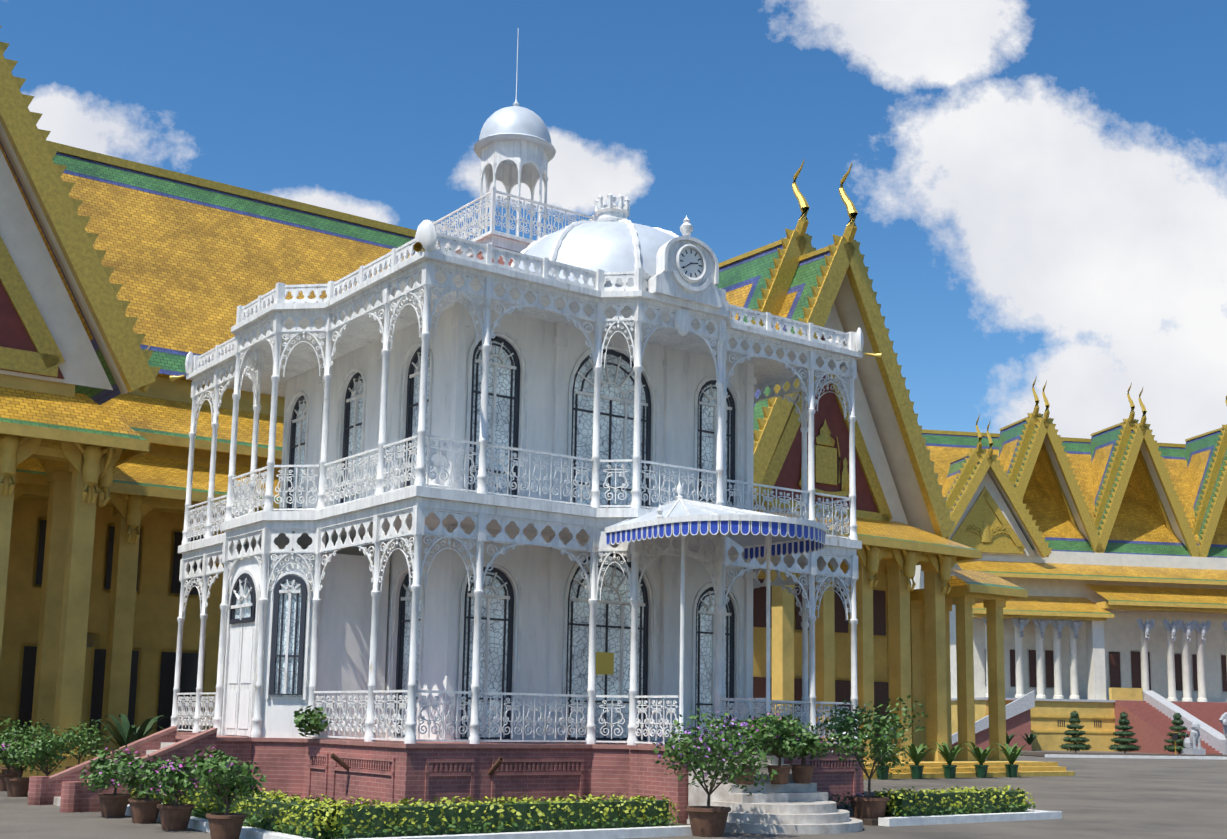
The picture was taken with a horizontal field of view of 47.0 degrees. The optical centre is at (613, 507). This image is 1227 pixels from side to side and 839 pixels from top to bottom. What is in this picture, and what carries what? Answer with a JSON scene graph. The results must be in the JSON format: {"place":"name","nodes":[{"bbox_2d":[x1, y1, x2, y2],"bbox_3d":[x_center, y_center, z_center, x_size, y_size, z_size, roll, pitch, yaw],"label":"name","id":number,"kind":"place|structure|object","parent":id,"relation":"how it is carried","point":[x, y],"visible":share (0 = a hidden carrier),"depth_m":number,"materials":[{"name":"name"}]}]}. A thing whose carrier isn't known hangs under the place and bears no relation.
{"place":"outdoors","nodes":[
{"label":"outdoors","id":0,"kind":"place"},
{"bbox_2d":[221,301,755,741],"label":"pavilion walls","id":1,"kind":"structure","parent":0,"point":[554,351],"depth_m":26.83,"materials":[{"name":"white paint"}]},
{"bbox_2d":[229,250,734,740],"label":"window frames","id":2,"kind":"structure","parent":1,"relation":"in","point":[405,582],"depth_m":27.08,"materials":[{"name":"metal"}]},
{"bbox_2d":[235,341,730,740],"bbox_3d":[-3.390,0.949,29.906,9.055,7.720,7.585,7,-10,-36],"label":"window glass","id":3,"kind":"object","parent":2,"relation":"in","point":[580,643],"visible":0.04,"depth_m":27.33,"materials":[{"name":"glass"}]},
{"bbox_2d":[477,253,512,265],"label":"red pavilion roof","id":4,"kind":"structure","parent":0,"point":[500,260],"depth_m":28.89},
{"bbox_2d":[0,750,1226,838],"bbox_3d":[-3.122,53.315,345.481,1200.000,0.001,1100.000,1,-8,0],"label":"asphalt ground","id":5,"kind":"structure","parent":0,"point":[1115,798],"depth_m":27.55,"materials":[{"name":"grey asphalt"}]},
{"bbox_2d":[0,374,284,776],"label":"hall wall","id":6,"kind":"structure","parent":5,"relation":"on","point":[63,611],"depth_m":40.08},
{"bbox_2d":[0,421,281,736],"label":"building trim","id":7,"kind":"structure","parent":6,"relation":"on","point":[157,445],"depth_m":40.53,"materials":[{"name":"yellow paint"}]},
{"bbox_2d":[86,634,100,646],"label":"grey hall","id":8,"kind":"structure","parent":7,"relation":"on","point":[88,639],"depth_m":41.83,"materials":[{"name":"stone"}]},
{"bbox_2d":[18,520,203,733],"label":"hall window","id":9,"kind":"structure","parent":7,"relation":"attached to","point":[189,672],"depth_m":42.44,"materials":[{"name":"grey glass"}]},
{"bbox_2d":[0,435,277,543],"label":"brackets","id":10,"kind":"object","parent":7,"relation":"on","point":[98,464],"visible":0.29,"depth_m":35.69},
{"bbox_2d":[0,141,450,499],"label":"hall roof","id":11,"kind":"structure","parent":6,"relation":"on","point":[194,266],"depth_m":47.69,"materials":[{"name":"yellow tile"}]},
{"bbox_2d":[0,122,127,394],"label":"gable wall","id":12,"kind":"structure","parent":11,"relation":"on","point":[25,245],"depth_m":36.48,"materials":[{"name":"white paint"}]},
{"bbox_2d":[0,26,457,449],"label":"roof trim","id":13,"kind":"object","parent":11,"relation":"on","point":[35,150],"visible":0.94,"depth_m":35.88,"materials":[{"name":"paint"}]},
{"bbox_2d":[0,281,63,378],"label":"hall tympanum","id":14,"kind":"object","parent":13,"relation":"attached to","point":[14,334],"visible":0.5,"depth_m":35.73,"materials":[{"name":"red paint"}]},
{"bbox_2d":[0,764,888,838],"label":"plant pots","id":15,"kind":"object","parent":5,"relation":"on","point":[705,821],"visible":0.81,"depth_m":21.65,"materials":[{"name":"ceramic"}]},
{"bbox_2d":[2,711,822,798],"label":"bougainvillea flowers","id":16,"kind":"object","parent":15,"relation":"on","point":[180,765],"visible":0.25,"depth_m":20.55,"materials":[{"name":"plant"}]},
{"bbox_2d":[2,723,897,814],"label":"plant stems","id":17,"kind":"object","parent":15,"relation":"in","point":[228,801],"visible":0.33,"depth_m":22.91,"materials":[{"name":"brown plant"}]},
{"bbox_2d":[27,730,863,823],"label":"brick plinth","id":18,"kind":"structure","parent":5,"relation":"on","point":[382,774],"depth_m":24.17,"materials":[{"name":"red brick"}]},
{"bbox_2d":[330,753,503,775],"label":"pavilion drain pipes","id":19,"kind":"object","parent":18,"relation":"attached to","point":[491,771],"visible":0.85,"depth_m":23.92,"materials":[{"name":"red metal"}]},
{"bbox_2d":[47,726,865,788],"bbox_3d":[-3.418,4.981,28.233,14.220,1.050,13.270,7,-10,-36],"label":"plinth coping","id":20,"kind":"object","parent":18,"relation":"on","point":[189,737],"visible":0.5,"depth_m":24.79,"materials":[{"name":"stone"}]},
{"bbox_2d":[170,140,863,745],"bbox_3d":[-1.589,-1.816,29.573,11.234,13.190,14.958,7,-10,-36],"label":"pavilion ironwork","id":21,"kind":"object","parent":18,"relation":"on","point":[276,342],"visible":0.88,"depth_m":26.36,"materials":[{"name":"white metal"}]},
{"bbox_2d":[169,242,881,381],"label":"pavilion spouts","id":22,"kind":"object","parent":21,"relation":"attached to","point":[417,246],"visible":1,"depth_m":29.75,"materials":[{"name":"metal"}]},
{"bbox_2d":[595,652,613,674],"bbox_3d":[-0.180,2.987,27.076,0.440,0.420,0.030,7,-10,-36],"label":"sign","id":23,"kind":"object","parent":21,"relation":"attached to","point":[604,662],"visible":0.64,"depth_m":27.07,"materials":[{"name":"yellow"}]},
{"bbox_2d":[474,28,803,546],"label":"pavilion domes","id":24,"kind":"structure","parent":21,"relation":"on","point":[606,246],"depth_m":26.70,"materials":[{"name":"white metal"}]},
{"bbox_2d":[53,742,862,833],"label":"steps","id":25,"kind":"structure","parent":5,"relation":"on","point":[791,807],"depth_m":22.42,"materials":[{"name":"grey stone"}]},
{"bbox_2d":[130,782,1034,838],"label":"hedge","id":26,"kind":"object","parent":5,"relation":"on","point":[524,809],"visible":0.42,"depth_m":19.88,"materials":[{"name":"green plant"}]},
{"bbox_2d":[125,804,1061,838],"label":"garden kerb","id":27,"kind":"structure","parent":5,"relation":"on","point":[202,824],"depth_m":20.61,"materials":[{"name":"paint"}]},
{"bbox_2d":[669,804,877,825],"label":"garden soil","id":28,"kind":"structure","parent":5,"relation":"on","point":[870,822],"depth_m":23.87,"materials":[{"name":"brown soil"}]},
{"bbox_2d":[83,714,863,810],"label":"dark garden leaves","id":29,"kind":"object","parent":28,"relation":"on","point":[125,733],"visible":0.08,"depth_m":34.59,"materials":[{"name":"green plant"}]},
{"bbox_2d":[0,695,1035,838],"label":"green garden leaves","id":30,"kind":"object","parent":28,"relation":"on","point":[39,748],"visible":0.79,"depth_m":22.78,"materials":[{"name":"green plant"}]},
{"bbox_2d":[831,704,897,754],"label":"white flowers","id":31,"kind":"object","parent":30,"relation":"attached to","point":[856,737],"visible":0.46,"depth_m":23.98,"materials":[{"name":"plant"}]},
{"bbox_2d":[330,716,861,803],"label":"purple flowers","id":32,"kind":"object","parent":28,"relation":"on","point":[720,732],"visible":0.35,"depth_m":21.21,"materials":[{"name":"plant"}]},
{"bbox_2d":[753,554,1037,762],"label":"columns","id":33,"kind":"structure","parent":5,"relation":"on","point":[910,655],"depth_m":48.36,"materials":[{"name":"yellow paint"}]},
{"bbox_2d":[753,579,888,747],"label":"windows","id":34,"kind":"structure","parent":33,"relation":"attached to","point":[843,691],"depth_m":48.78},
{"bbox_2d":[716,245,1024,589],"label":"hall roof","id":35,"kind":"structure","parent":33,"relation":"on","point":[742,283],"depth_m":50.47,"materials":[{"name":"yellow tile"}]},
{"bbox_2d":[769,336,877,512],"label":"hall tympanum","id":36,"kind":"object","parent":35,"relation":"attached to","point":[789,475],"depth_m":49.55,"materials":[{"name":"red paint"}]},
{"bbox_2d":[718,159,954,556],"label":"trim","id":37,"kind":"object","parent":35,"relation":"on","point":[774,437],"visible":0.48,"depth_m":49.70,"materials":[{"name":"paint"}]},
{"bbox_2d":[754,273,935,534],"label":"gable wall","id":38,"kind":"structure","parent":37,"relation":"on","point":[883,439],"depth_m":50.95,"materials":[{"name":"paint"}]},
{"bbox_2d":[753,531,1074,778],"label":"building trim","id":39,"kind":"structure","parent":5,"relation":"on","point":[980,593],"depth_m":48.36,"materials":[{"name":"yellow paint"}]},
{"bbox_2d":[792,539,956,594],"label":"brackets","id":40,"kind":"object","parent":39,"relation":"attached to","point":[876,554],"visible":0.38,"depth_m":47.68,"materials":[{"name":"gold metal"}]},
{"bbox_2d":[875,764,1018,779],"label":"plant pots","id":41,"kind":"object","parent":5,"relation":"on","point":[950,771],"visible":0.71,"depth_m":44.90,"materials":[{"name":"green"}]},
{"bbox_2d":[921,376,1226,753],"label":"roof gable trim","id":42,"kind":"structure","parent":5,"relation":"on","point":[1044,424],"depth_m":106.86,"materials":[{"name":"gold metal"}]},
{"bbox_2d":[984,618,1226,701],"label":"columns","id":43,"kind":"structure","parent":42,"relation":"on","point":[1144,669],"depth_m":101.70,"materials":[{"name":"white paint"}]},
{"bbox_2d":[982,751,1226,756],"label":"curb","id":44,"kind":"structure","parent":5,"relation":"on","point":[1038,754],"depth_m":85.88,"materials":[{"name":"grey concrete"}]},
{"bbox_2d":[1006,711,1189,753],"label":"topiary","id":45,"kind":"object","parent":44,"relation":"on","point":[1126,742],"depth_m":89.67,"materials":[{"name":"green plant"}]},
{"bbox_2d":[1045,754,1226,759],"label":"curb","id":46,"kind":"structure","parent":5,"relation":"on","point":[1133,756],"depth_m":78.57,"materials":[{"name":"paint"}]},
{"bbox_2d":[0,0,1226,443],"label":"sky","id":47,"kind":"structure","parent":0,"point":[1038,188],"materials":[{"name":"blue"}]},
{"bbox_2d":[680,248,702,277],"bbox_3d":[1.442,-4.573,26.377,0.580,0.580,0.020,7,-10,-36],"label":"clock face","id":48,"kind":"object","parent":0,"point":[688,258],"visible":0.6,"depth_m":26.38},
{"bbox_2d":[607,521,824,558],"bbox_3d":[2.098,0.550,24.588,3.240,0.238,3.104,7,-10,-36],"label":"awning valance","id":49,"kind":"object","parent":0,"point":[734,527],"visible":0.77,"depth_m":23.49,"materials":[{"name":"blue fabric"}]},
{"bbox_2d":[958,486,1024,553],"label":"ornament","id":50,"kind":"object","parent":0,"point":[971,537],"visible":0.4,"depth_m":104.03,"materials":[{"name":"gold metal"}]},
{"bbox_2d":[951,688,1142,751],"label":"boundary wall","id":51,"kind":"structure","parent":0,"point":[1044,741],"depth_m":99.81,"materials":[{"name":"yellow paint"}]},
{"bbox_2d":[1058,720,1177,739],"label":"basement vent","id":52,"kind":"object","parent":51,"relation":"in","point":[1174,736],"depth_m":99.68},
{"bbox_2d":[910,435,1226,701],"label":"background building wall","id":53,"kind":"structure","parent":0,"point":[1097,642],"depth_m":104.96,"materials":[{"name":"white paint"}]},
{"bbox_2d":[985,649,1226,690],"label":"windows","id":54,"kind":"structure","parent":53,"relation":"in","point":[1114,666],"depth_m":104.56,"materials":[{"name":"brown wood"}]},
{"bbox_2d":[922,420,1226,613],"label":"roof","id":55,"kind":"structure","parent":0,"point":[1139,527],"depth_m":108.87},
{"bbox_2d":[951,617,1226,754],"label":"trim","id":56,"kind":"structure","parent":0,"point":[1208,734],"depth_m":98.19,"materials":[{"name":"white paint"}]},
{"bbox_2d":[952,700,1226,754],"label":"staircase","id":57,"kind":"structure","parent":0,"point":[1150,724],"depth_m":97.18,"materials":[{"name":"red brick"}]},
{"bbox_2d":[973,572,1226,733],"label":"gold trim","id":58,"kind":"structure","parent":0,"point":[1159,607],"depth_m":102.25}
]}

